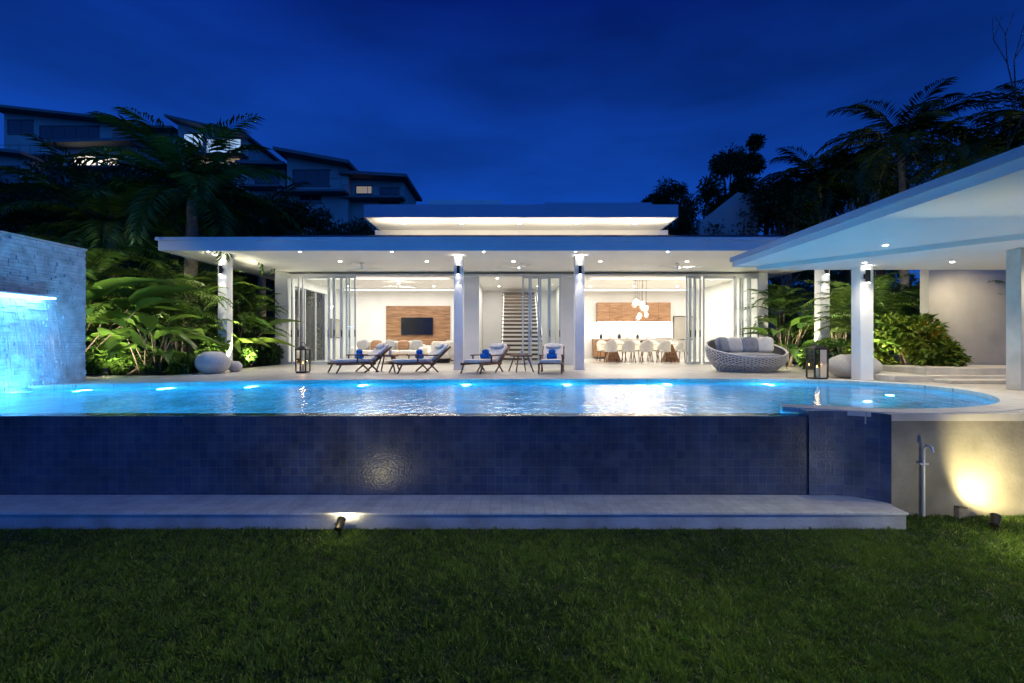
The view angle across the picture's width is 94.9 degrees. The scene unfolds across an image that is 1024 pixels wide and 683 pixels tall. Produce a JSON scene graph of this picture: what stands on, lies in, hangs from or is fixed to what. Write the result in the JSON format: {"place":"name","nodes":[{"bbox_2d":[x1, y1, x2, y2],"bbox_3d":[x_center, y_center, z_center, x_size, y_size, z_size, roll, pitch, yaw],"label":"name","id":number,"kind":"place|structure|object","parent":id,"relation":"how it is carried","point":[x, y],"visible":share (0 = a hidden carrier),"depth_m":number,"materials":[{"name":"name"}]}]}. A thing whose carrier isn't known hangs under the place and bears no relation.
{"place":"outdoors","nodes":[
{"label":"outdoors","id":0,"kind":"place"},
{"bbox_2d":[0,170,123,267],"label":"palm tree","id":1,"kind":"object","parent":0,"point":[32,214],"visible":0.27,"depth_m":16.43,"materials":[{"name":"green plant"}]},
{"bbox_2d":[0,180,149,284],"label":"broadleaf tree","id":2,"kind":"object","parent":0,"point":[125,265],"visible":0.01,"depth_m":19.30,"materials":[{"name":"green plant"}]},
{"bbox_2d":[47,150,174,278],"bbox_3d":[-21.664,-4.498,25.228,6.184,10.707,7.179,0,0,-38],"label":"broadleaf tree","id":3,"kind":"object","parent":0,"point":[137,263],"visible":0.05,"depth_m":24.03,"materials":[{"name":"green plant"}]},
{"bbox_2d":[136,161,269,301],"bbox_3d":[-14.144,-3.756,23.770,7.274,9.225,6.432,0,0,27],"label":"broadleaf tree","id":4,"kind":"object","parent":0,"point":[253,279],"visible":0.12,"depth_m":22.55,"materials":[{"name":"green plant"}]},
{"bbox_2d":[86,353,912,375],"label":"garden soil","id":5,"kind":"structure","parent":0,"point":[318,356],"depth_m":14.44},
{"bbox_2d":[0,181,99,253],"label":"broadleaf tree","id":6,"kind":"object","parent":5,"relation":"on","point":[24,220],"visible":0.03,"depth_m":16.84,"materials":[{"name":"green plant"}]},
{"bbox_2d":[18,153,113,189],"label":"broadleaf tree","id":7,"kind":"object","parent":5,"relation":"on","point":[48,167],"visible":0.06,"depth_m":32.97,"materials":[{"name":"green plant"}]},
{"bbox_2d":[15,232,169,373],"bbox_3d":[-11.173,-1.107,12.458,3.780,3.914,4.126,0,0,0],"label":"palm tree","id":8,"kind":"object","parent":5,"relation":"on","point":[103,265],"visible":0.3,"depth_m":12.35,"materials":[{"name":"green plant"}]},
{"bbox_2d":[0,134,206,291],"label":"palm tree","id":9,"kind":"object","parent":5,"relation":"on","point":[80,223],"visible":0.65,"depth_m":13.39,"materials":[{"name":"green plant"}]},
{"bbox_2d":[82,341,167,375],"bbox_3d":[-10.034,0.476,11.957,2.316,1.125,1.435,0,0,0],"label":"broadleaf shrub","id":10,"kind":"object","parent":5,"relation":"on","point":[120,363],"visible":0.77,"depth_m":11.70,"materials":[{"name":"green plant"}]},
{"bbox_2d":[84,286,179,353],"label":"areca palm","id":11,"kind":"object","parent":5,"relation":"on","point":[95,324],"visible":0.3,"depth_m":11.89,"materials":[{"name":"green plant"}]},
{"bbox_2d":[85,285,185,352],"bbox_3d":[-11.337,-0.246,11.906,4.567,2.219,3.744,0,0,24],"label":"bird of paradise plant","id":12,"kind":"object","parent":5,"relation":"on","point":[121,322],"visible":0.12,"depth_m":11.66,"materials":[{"name":"green plant"}]},
{"bbox_2d":[82,277,229,361],"bbox_3d":[-10.948,-0.427,11.846,6.336,2.581,5.752,0,0,0],"label":"bird of paradise plant","id":13,"kind":"object","parent":5,"relation":"on","point":[140,298],"visible":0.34,"depth_m":11.60,"materials":[{"name":"green plant"}]},
{"bbox_2d":[85,313,227,374],"bbox_3d":[-9.184,0.060,12.014,3.023,1.608,2.930,0,0,22],"label":"bird of paradise plant","id":14,"kind":"object","parent":5,"relation":"on","point":[115,344],"visible":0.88,"depth_m":11.80,"materials":[{"name":"green plant"}]},
{"bbox_2d":[37,106,304,351],"bbox_3d":[-9.719,-3.019,14.543,6.203,7.739,6.355,0,0,0],"label":"palm tree","id":15,"kind":"object","parent":5,"relation":"on","point":[202,195],"visible":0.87,"depth_m":13.68,"materials":[{"name":"green plant"}]},
{"bbox_2d":[103,260,241,357],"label":"areca palm","id":16,"kind":"object","parent":5,"relation":"on","point":[196,306],"visible":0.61,"depth_m":13.29,"materials":[{"name":"green plant"}]},
{"bbox_2d":[164,350,201,374],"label":"broadleaf shrub","id":17,"kind":"object","parent":5,"relation":"on","point":[176,365],"visible":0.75,"depth_m":12.24,"materials":[{"name":"green plant"}]},
{"bbox_2d":[127,310,270,349],"bbox_3d":[-12.218,-0.298,17.577,6.188,2.349,2.132,0,0,0],"label":"broadleaf shrub","id":18,"kind":"object","parent":5,"relation":"on","point":[159,344],"visible":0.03,"depth_m":17.32,"materials":[{"name":"green plant"}]},
{"bbox_2d":[143,258,260,342],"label":"areca palm","id":19,"kind":"object","parent":5,"relation":"on","point":[209,284],"visible":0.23,"depth_m":14.93,"materials":[{"name":"green plant"}]},
{"bbox_2d":[193,333,257,366],"bbox_3d":[-8.908,0.362,14.374,1.474,1.201,2.799,0,0,0],"label":"broadleaf shrub","id":20,"kind":"object","parent":5,"relation":"on","point":[246,356],"visible":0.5,"depth_m":13.89,"materials":[{"name":"green plant"}]},
{"bbox_2d":[173,310,301,353],"bbox_3d":[-9.219,-0.071,15.450,3.670,1.870,4.033,0,0,17],"label":"bird of paradise plant","id":21,"kind":"object","parent":5,"relation":"on","point":[257,341],"visible":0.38,"depth_m":15.41,"materials":[{"name":"green plant"}]},
{"bbox_2d":[203,275,290,337],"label":"areca palm","id":22,"kind":"object","parent":5,"relation":"on","point":[247,313],"visible":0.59,"depth_m":16.42,"materials":[{"name":"green plant"}]},
{"bbox_2d":[233,326,285,365],"bbox_3d":[-9.054,0.173,16.755,1.879,1.692,2.208,0,0,-38],"label":"broadleaf shrub","id":23,"kind":"object","parent":5,"relation":"on","point":[265,357],"visible":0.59,"depth_m":16.59,"materials":[{"name":"green plant"}]},
{"bbox_2d":[201,181,328,337],"bbox_3d":[-10.707,-3.022,20.129,5.013,7.744,5.046,0,0,0],"label":"palm tree","id":24,"kind":"object","parent":5,"relation":"on","point":[261,280],"visible":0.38,"depth_m":19.89,"materials":[{"name":"green plant"}]},
{"bbox_2d":[228,196,336,310],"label":"broadleaf tree","id":25,"kind":"object","parent":5,"relation":"on","point":[303,214],"visible":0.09,"depth_m":22.96,"materials":[{"name":"green plant"}]},
{"bbox_2d":[261,189,365,355],"bbox_3d":[-12.114,-3.971,28.467,6.992,9.655,5.016,0,0,-25],"label":"broadleaf tree","id":26,"kind":"object","parent":5,"relation":"on","point":[321,223],"visible":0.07,"depth_m":28.67,"materials":[{"name":"green plant"}]},
{"bbox_2d":[333,215,377,234],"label":"broadleaf tree","id":27,"kind":"object","parent":5,"relation":"on","point":[365,226],"visible":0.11,"depth_m":34.69,"materials":[{"name":"green plant"}]},
{"bbox_2d":[640,177,687,234],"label":"broadleaf tree","id":28,"kind":"object","parent":5,"relation":"on","point":[668,193],"visible":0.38,"depth_m":35.15,"materials":[{"name":"green plant"}]},
{"bbox_2d":[665,173,733,234],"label":"broadleaf tree","id":29,"kind":"object","parent":5,"relation":"on","point":[686,219],"visible":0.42,"depth_m":26.87,"materials":[{"name":"green plant"}]},
{"bbox_2d":[698,192,757,234],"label":"boundary wall","id":30,"kind":"structure","parent":5,"relation":"on","point":[729,208],"depth_m":26.00,"materials":[{"name":"paint"}]},
{"bbox_2d":[705,142,762,224],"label":"broadleaf tree","id":31,"kind":"object","parent":5,"relation":"on","point":[723,165],"visible":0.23,"depth_m":27.68,"materials":[{"name":"green plant"}]},
{"bbox_2d":[719,133,767,205],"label":"broadleaf tree","id":32,"kind":"object","parent":5,"relation":"on","point":[755,143],"visible":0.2,"depth_m":29.10,"materials":[{"name":"green plant"}]},
{"bbox_2d":[732,175,801,234],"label":"palm tree","id":33,"kind":"object","parent":5,"relation":"on","point":[766,225],"visible":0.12,"depth_m":25.99,"materials":[{"name":"green plant"}]},
{"bbox_2d":[737,284,813,355],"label":"areca palm","id":34,"kind":"object","parent":5,"relation":"on","point":[777,302],"visible":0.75,"depth_m":16.89,"materials":[{"name":"green plant"}]},
{"bbox_2d":[732,173,837,303],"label":"broadleaf tree","id":35,"kind":"object","parent":5,"relation":"on","point":[780,203],"visible":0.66,"depth_m":24.73,"materials":[{"name":"green plant"}]},
{"bbox_2d":[796,337,850,369],"bbox_3d":[8.998,0.450,13.542,1.328,1.161,1.992,0,0,0],"label":"broadleaf shrub","id":36,"kind":"object","parent":5,"relation":"on","point":[831,347],"visible":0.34,"depth_m":13.34,"materials":[{"name":"green plant"}]},
{"bbox_2d":[757,146,890,234],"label":"palm tree","id":37,"kind":"object","parent":5,"relation":"on","point":[811,179],"visible":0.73,"depth_m":24.11,"materials":[{"name":"green plant"}]},
{"bbox_2d":[775,172,909,294],"bbox_3d":[18.654,-4.243,25.515,7.781,10.199,5.677,0,0,0],"label":"broadleaf tree","id":38,"kind":"object","parent":5,"relation":"on","point":[846,277],"visible":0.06,"depth_m":25.37,"materials":[{"name":"green plant"}]},
{"bbox_2d":[768,304,919,361],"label":"garden wall","id":39,"kind":"structure","parent":5,"relation":"on","point":[773,325],"depth_m":19.50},
{"bbox_2d":[838,343,901,364],"bbox_3d":[9.169,0.469,12.117,1.699,1.143,0.998,0,0,-20],"label":"croton shrub","id":40,"kind":"object","parent":5,"relation":"on","point":[883,357],"visible":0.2,"depth_m":11.91,"materials":[{"name":"green plant"}]},
{"bbox_2d":[813,146,927,216],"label":"palm tree","id":41,"kind":"object","parent":5,"relation":"on","point":[870,193],"visible":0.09,"depth_m":27.14,"materials":[{"name":"green plant"}]},
{"bbox_2d":[809,77,1016,290],"bbox_3d":[18.356,-5.370,22.009,7.076,12.441,6.434,0,0,42],"label":"palm tree","id":42,"kind":"object","parent":5,"relation":"on","point":[899,138],"visible":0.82,"depth_m":21.23,"materials":[{"name":"green plant"}]},
{"bbox_2d":[873,312,973,366],"bbox_3d":[9.779,0.081,11.387,1.885,1.719,1.775,0,0,0],"label":"croton shrub","id":43,"kind":"object","parent":5,"relation":"on","point":[935,346],"visible":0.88,"depth_m":11.20,"materials":[{"name":"green plant"}]},
{"bbox_2d":[906,109,1023,188],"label":"palm tree","id":44,"kind":"object","parent":5,"relation":"on","point":[972,151],"visible":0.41,"depth_m":19.23,"materials":[{"name":"green plant"}]},
{"bbox_2d":[961,79,1023,159],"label":"palm tree","id":45,"kind":"object","parent":5,"relation":"on","point":[1020,101],"visible":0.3,"depth_m":24.54,"materials":[{"name":"green plant"}]},
{"bbox_2d":[992,13,1023,151],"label":"bare tree","id":46,"kind":"object","parent":5,"relation":"on","point":[1008,142],"visible":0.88,"depth_m":18.69,"materials":[{"name":"brown plant"}]},
{"bbox_2d":[0,512,1023,682],"bbox_3d":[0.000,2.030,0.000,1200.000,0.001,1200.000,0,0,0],"label":"lawn","id":47,"kind":"structure","parent":0,"point":[534,613],"depth_m":3.68,"materials":[{"name":"plant"}]},
{"bbox_2d":[0,378,1023,528],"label":"swimming pool","id":48,"kind":"structure","parent":47,"relation":"on","point":[597,453],"depth_m":5.72,"materials":[{"name":"tile"}]},
{"bbox_2d":[919,444,934,515],"bbox_3d":[4.740,1.598,5.350,0.100,0.864,0.147,0,0,0],"label":"garden tap","id":49,"kind":"object","parent":47,"relation":"on","point":[923,463],"visible":0.92,"depth_m":5.40,"materials":[{"name":"metal"}]},
{"bbox_2d":[885,410,1023,516],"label":"retaining wall","id":50,"kind":"structure","parent":47,"relation":"on","point":[975,461],"depth_m":5.45,"materials":[{"name":"paint"}]},
{"bbox_2d":[0,0,1023,286],"label":"sky","id":51,"kind":"structure","parent":0,"point":[507,101],"materials":[{"name":"blue"}]},
{"bbox_2d":[501,292,542,360],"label":"staircase","id":52,"kind":"structure","parent":0,"point":[503,310],"depth_m":20.70,"materials":[{"name":"white wood"}]},
{"bbox_2d":[32,364,1023,423],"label":"patio","id":53,"kind":"structure","parent":0,"point":[287,371],"depth_m":11.96,"materials":[{"name":"stone"}]},
{"bbox_2d":[0,230,86,392],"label":"stone wall","id":54,"kind":"structure","parent":53,"relation":"on","point":[42,341],"depth_m":8.97,"materials":[{"name":"stone"}]},
{"bbox_2d":[0,291,56,298],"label":"water spout","id":55,"kind":"object","parent":54,"relation":"attached to","point":[17,294],"visible":1,"depth_m":8.44,"materials":[{"name":"metal"}]},
{"bbox_2d":[194,351,230,373],"bbox_3d":[-7.888,0.554,12.400,0.820,0.572,0.820,0,0,0],"label":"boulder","id":56,"kind":"object","parent":53,"relation":"on","point":[216,362],"visible":0.99,"depth_m":12.13,"materials":[{"name":"stone"}]},
{"bbox_2d":[295,342,310,372],"bbox_3d":[-5.603,0.429,12.600,0.302,0.821,0.302,0,0,0],"label":"lantern","id":57,"kind":"object","parent":53,"relation":"on","point":[300,367],"visible":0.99,"depth_m":12.56,"materials":[{"name":"metal"}]},
{"bbox_2d":[327,343,391,373],"bbox_3d":[-4.167,0.450,12.904,1.582,0.814,0.666,0,0,-41],"label":"sun lounger","id":58,"kind":"object","parent":53,"relation":"on","point":[371,358],"visible":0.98,"depth_m":12.80,"materials":[{"name":"fabric"}]},
{"bbox_2d":[389,343,450,373],"bbox_3d":[-2.520,0.450,12.904,1.582,0.814,0.666,0,0,-36],"label":"sun lounger","id":59,"kind":"object","parent":53,"relation":"on","point":[436,353],"visible":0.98,"depth_m":12.80,"materials":[{"name":"fabric"}]},
{"bbox_2d":[460,343,509,373],"bbox_3d":[-0.710,0.450,12.906,0.666,0.814,1.582,0,0,29],"label":"sun lounger","id":60,"kind":"object","parent":53,"relation":"on","point":[494,353],"visible":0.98,"depth_m":12.87,"materials":[{"name":"fabric"}]},
{"bbox_2d":[155,200,829,369],"bbox_3d":[0.280,-2.232,18.350,20.160,6.143,10.900,0,0,0],"label":"villa","id":61,"kind":"object","parent":53,"relation":"on","point":[615,250],"visible":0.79,"depth_m":17.10,"materials":[{"name":"paint"}]},
{"bbox_2d":[351,339,427,359],"bbox_3d":[-5.200,0.376,19.915,3.140,0.928,0.970,0,0,0],"label":"sofa","id":62,"kind":"object","parent":61,"relation":"on","point":[365,346],"visible":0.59,"depth_m":19.93,"materials":[{"name":"beige fabric"}]},
{"bbox_2d":[386,306,449,344],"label":"wood wall panel","id":63,"kind":"structure","parent":61,"relation":"attached to","point":[440,315],"depth_m":23.40,"materials":[{"name":"wood"}]},
{"bbox_2d":[401,317,432,334],"bbox_3d":[-4.710,-0.760,23.343,1.580,0.860,0.094,0,0,0],"label":"television","id":64,"kind":"object","parent":63,"relation":"attached to","point":[416,325],"visible":1,"depth_m":23.30,"materials":[{"name":"metal"}]},
{"bbox_2d":[429,341,453,362],"bbox_3d":[-2.716,0.415,18.650,1.100,0.850,0.971,0,0,34],"label":"armchair","id":65,"kind":"object","parent":61,"relation":"on","point":[447,356],"visible":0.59,"depth_m":18.31,"materials":[{"name":"beige fabric"}]},
{"bbox_2d":[286,274,760,363],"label":"sliding glass doors","id":66,"kind":"structure","parent":61,"relation":"in","point":[748,277],"depth_m":17.12,"materials":[{"name":"metal"}]},
{"bbox_2d":[603,340,617,362],"bbox_3d":[3.950,0.391,18.832,0.558,0.906,0.496,0,0,0],"label":"dining chair","id":67,"kind":"object","parent":61,"relation":"on","point":[610,345],"visible":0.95,"depth_m":18.63,"materials":[{"name":"fabric"}]},
{"bbox_2d":[592,302,676,356],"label":"kitchen cabinets","id":68,"kind":"object","parent":61,"relation":"attached to","point":[624,312],"visible":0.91,"depth_m":23.10,"materials":[{"name":"brown wood"}]},
{"bbox_2d":[601,340,678,361],"bbox_3d":[5.400,0.395,19.600,3.200,0.890,1.000,0,0,0],"label":"dining table","id":69,"kind":"object","parent":61,"relation":"on","point":[610,356],"visible":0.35,"depth_m":19.36,"materials":[{"name":"beige wood"}]},
{"bbox_2d":[632,280,648,320],"bbox_3d":[5.342,-1.696,19.512,0.721,1.684,0.745,0,0,0],"label":"chandelier","id":70,"kind":"object","parent":61,"relation":"hanging from","point":[636,300],"visible":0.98,"depth_m":19.34,"materials":[{"name":"glass"}]},
{"bbox_2d":[639,340,653,362],"bbox_3d":[5.388,0.391,18.816,0.558,0.906,0.496,0,0,7],"label":"dining chair","id":71,"kind":"object","parent":61,"relation":"on","point":[646,346],"visible":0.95,"depth_m":18.62,"materials":[{"name":"fabric"}]},
{"bbox_2d":[656,340,671,362],"bbox_3d":[6.112,0.391,18.881,0.558,0.906,0.496,0,0,-6],"label":"dining chair","id":72,"kind":"object","parent":61,"relation":"on","point":[664,346],"visible":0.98,"depth_m":18.68,"materials":[{"name":"fabric"}]},
{"bbox_2d":[673,316,692,339],"bbox_3d":[8.550,-0.670,23.452,1.000,1.200,0.036,0,0,0],"label":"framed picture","id":73,"kind":"object","parent":61,"relation":"attached to","point":[679,327],"visible":0.64,"depth_m":23.43,"materials":[{"name":"paper"}]},
{"bbox_2d":[538,343,564,373],"bbox_3d":[1.099,0.450,12.907,0.666,0.814,1.582,0,0,9],"label":"armchair","id":74,"kind":"object","parent":53,"relation":"on","point":[553,353],"visible":0.98,"depth_m":12.96,"materials":[{"name":"fabric"}]},
{"bbox_2d":[705,337,788,371],"bbox_3d":[6.671,0.348,13.400,2.268,0.957,1.819,0,0,-7],"label":"wicker daybed","id":75,"kind":"object","parent":53,"relation":"on","point":[751,354],"visible":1,"depth_m":13.08,"materials":[{"name":"grey wicker"}]},
{"bbox_2d":[739,314,846,366],"bbox_3d":[9.166,-0.073,16.048,3.022,1.874,3.886,0,0,0],"label":"bird of paradise plant","id":76,"kind":"object","parent":53,"relation":"on","point":[786,344],"visible":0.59,"depth_m":15.73,"materials":[{"name":"green plant"}]},
{"bbox_2d":[805,340,828,378],"bbox_3d":[6.749,0.407,10.400,0.322,0.866,0.322,0,0,0],"label":"lantern","id":77,"kind":"object","parent":53,"relation":"on","point":[821,370],"visible":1,"depth_m":10.36,"materials":[{"name":"metal"}]},
{"bbox_2d":[780,280,886,341],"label":"areca palm","id":78,"kind":"object","parent":53,"relation":"on","point":[846,330],"visible":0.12,"depth_m":15.55,"materials":[{"name":"green plant"}]},
{"bbox_2d":[781,312,895,354],"bbox_3d":[12.419,-0.183,16.927,5.392,2.113,1.802,0,0,0],"label":"broadleaf shrub","id":79,"kind":"object","parent":53,"relation":"on","point":[806,336],"visible":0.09,"depth_m":16.89,"materials":[{"name":"green plant"}]},
{"bbox_2d":[789,336,902,356],"bbox_3d":[8.807,0.303,12.602,2.142,1.121,2.580,0,0,20],"label":"bird of paradise plant","id":80,"kind":"object","parent":53,"relation":"on","point":[838,344],"visible":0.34,"depth_m":12.41,"materials":[{"name":"green plant"}]},
{"bbox_2d":[829,354,882,377],"bbox_3d":[7.908,0.574,10.900,1.080,0.532,1.080,0,0,0],"label":"ball planter","id":81,"kind":"object","parent":53,"relation":"on","point":[839,365],"visible":0.45,"depth_m":10.66,"materials":[{"name":"stone"}]},
{"bbox_2d":[801,272,919,335],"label":"areca palm","id":82,"kind":"object","parent":53,"relation":"on","point":[878,297],"visible":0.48,"depth_m":12.94,"materials":[{"name":"green plant"}]},
{"bbox_2d":[873,274,919,364],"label":"areca palm","id":83,"kind":"object","parent":53,"relation":"on","point":[905,310],"visible":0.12,"depth_m":13.42,"materials":[{"name":"green plant"}]},
{"bbox_2d":[873,365,1005,383],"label":"stone steps","id":84,"kind":"structure","parent":53,"relation":"on","point":[981,374],"depth_m":10.10,"materials":[{"name":"stone"}]},
{"bbox_2d":[920,270,1005,364],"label":"garden wall","id":85,"kind":"structure","parent":53,"relation":"on","point":[969,306],"depth_m":11.50,"materials":[{"name":"paint"}]},
{"bbox_2d":[144,222,914,352],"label":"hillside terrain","id":86,"kind":"structure","parent":0,"point":[318,314],"depth_m":39.26,"materials":[{"name":"plant"}]},
{"bbox_2d":[0,156,61,180],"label":"walls","id":87,"kind":"structure","parent":86,"relation":"on","point":[5,160],"depth_m":48.00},
{"bbox_2d":[0,148,52,164],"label":"roof","id":88,"kind":"structure","parent":87,"relation":"on","point":[12,153],"depth_m":47.13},
{"bbox_2d":[4,113,144,164],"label":"walls","id":89,"kind":"structure","parent":86,"relation":"on","point":[17,142],"depth_m":56.00,"materials":[{"name":"paint"}]},
{"bbox_2d":[7,119,99,139],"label":"windows","id":90,"kind":"structure","parent":89,"relation":"attached to","point":[19,126],"depth_m":55.96,"materials":[{"name":"glass"}]},
{"bbox_2d":[0,104,149,142],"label":"roof","id":91,"kind":"structure","parent":89,"relation":"on","point":[44,113],"depth_m":54.85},
{"bbox_2d":[62,147,166,184],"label":"walls","id":92,"kind":"structure","parent":86,"relation":"on","point":[75,151],"depth_m":50.00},
{"bbox_2d":[41,137,159,158],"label":"roof","id":93,"kind":"structure","parent":92,"relation":"on","point":[79,143],"depth_m":48.83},
{"bbox_2d":[178,123,275,200],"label":"walls","id":94,"kind":"structure","parent":86,"relation":"on","point":[262,156],"depth_m":60.00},
{"bbox_2d":[183,133,240,165],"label":"windows","id":95,"kind":"structure","parent":94,"relation":"attached to","point":[196,139],"depth_m":59.96,"materials":[{"name":"blue"}]},
{"bbox_2d":[164,114,280,160],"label":"roof","id":96,"kind":"structure","parent":94,"relation":"on","point":[179,120],"depth_m":59.19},
{"bbox_2d":[250,169,286,198],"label":"walls","id":97,"kind":"structure","parent":86,"relation":"on","point":[283,183],"depth_m":48.00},
{"bbox_2d":[235,160,286,170],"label":"roof","id":98,"kind":"structure","parent":97,"relation":"on","point":[279,165],"depth_m":46.49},
{"bbox_2d":[240,174,284,190],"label":"balcony","id":99,"kind":"structure","parent":97,"relation":"attached to","point":[261,187],"depth_m":46.91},
{"bbox_2d":[287,157,350,234],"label":"walls","id":100,"kind":"structure","parent":86,"relation":"on","point":[339,207],"depth_m":46.00,"materials":[{"name":"paint"}]},
{"bbox_2d":[292,169,329,203],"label":"windows","id":101,"kind":"structure","parent":100,"relation":"attached to","point":[310,173],"depth_m":45.96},
{"bbox_2d":[277,178,349,195],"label":"balcony","id":102,"kind":"structure","parent":100,"relation":"attached to","point":[319,192],"depth_m":44.61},
{"bbox_2d":[273,146,357,170],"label":"roof","id":103,"kind":"structure","parent":100,"relation":"on","point":[284,153],"depth_m":44.77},
{"bbox_2d":[343,185,405,201],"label":"balcony","id":104,"kind":"structure","parent":100,"relation":"attached to","point":[376,198],"depth_m":45.89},
{"bbox_2d":[351,179,415,234],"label":"walls","id":105,"kind":"structure","parent":86,"relation":"on","point":[357,209],"depth_m":47.00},
{"bbox_2d":[355,185,399,203],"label":"windows","id":106,"kind":"structure","parent":105,"relation":"attached to","point":[360,189],"depth_m":46.96,"materials":[{"name":"brown"}]},
{"bbox_2d":[338,170,421,201],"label":"roof","id":107,"kind":"structure","parent":105,"relation":"on","point":[383,176],"depth_m":45.98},
{"bbox_2d":[135,226,919,353],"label":"hillside foliage","id":108,"kind":"object","parent":86,"relation":"on","point":[319,340],"visible":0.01,"depth_m":35.83,"materials":[{"name":"green plant"}]},
{"bbox_2d":[614,340,679,359],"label":"kitchen island","id":109,"kind":"structure","parent":0,"point":[645,354],"depth_m":21.25,"materials":[{"name":"white paint"}]},
{"bbox_2d":[730,145,1023,389],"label":"pool pavilion","id":110,"kind":"structure","parent":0,"point":[971,217],"depth_m":7.99,"materials":[{"name":"paint"}]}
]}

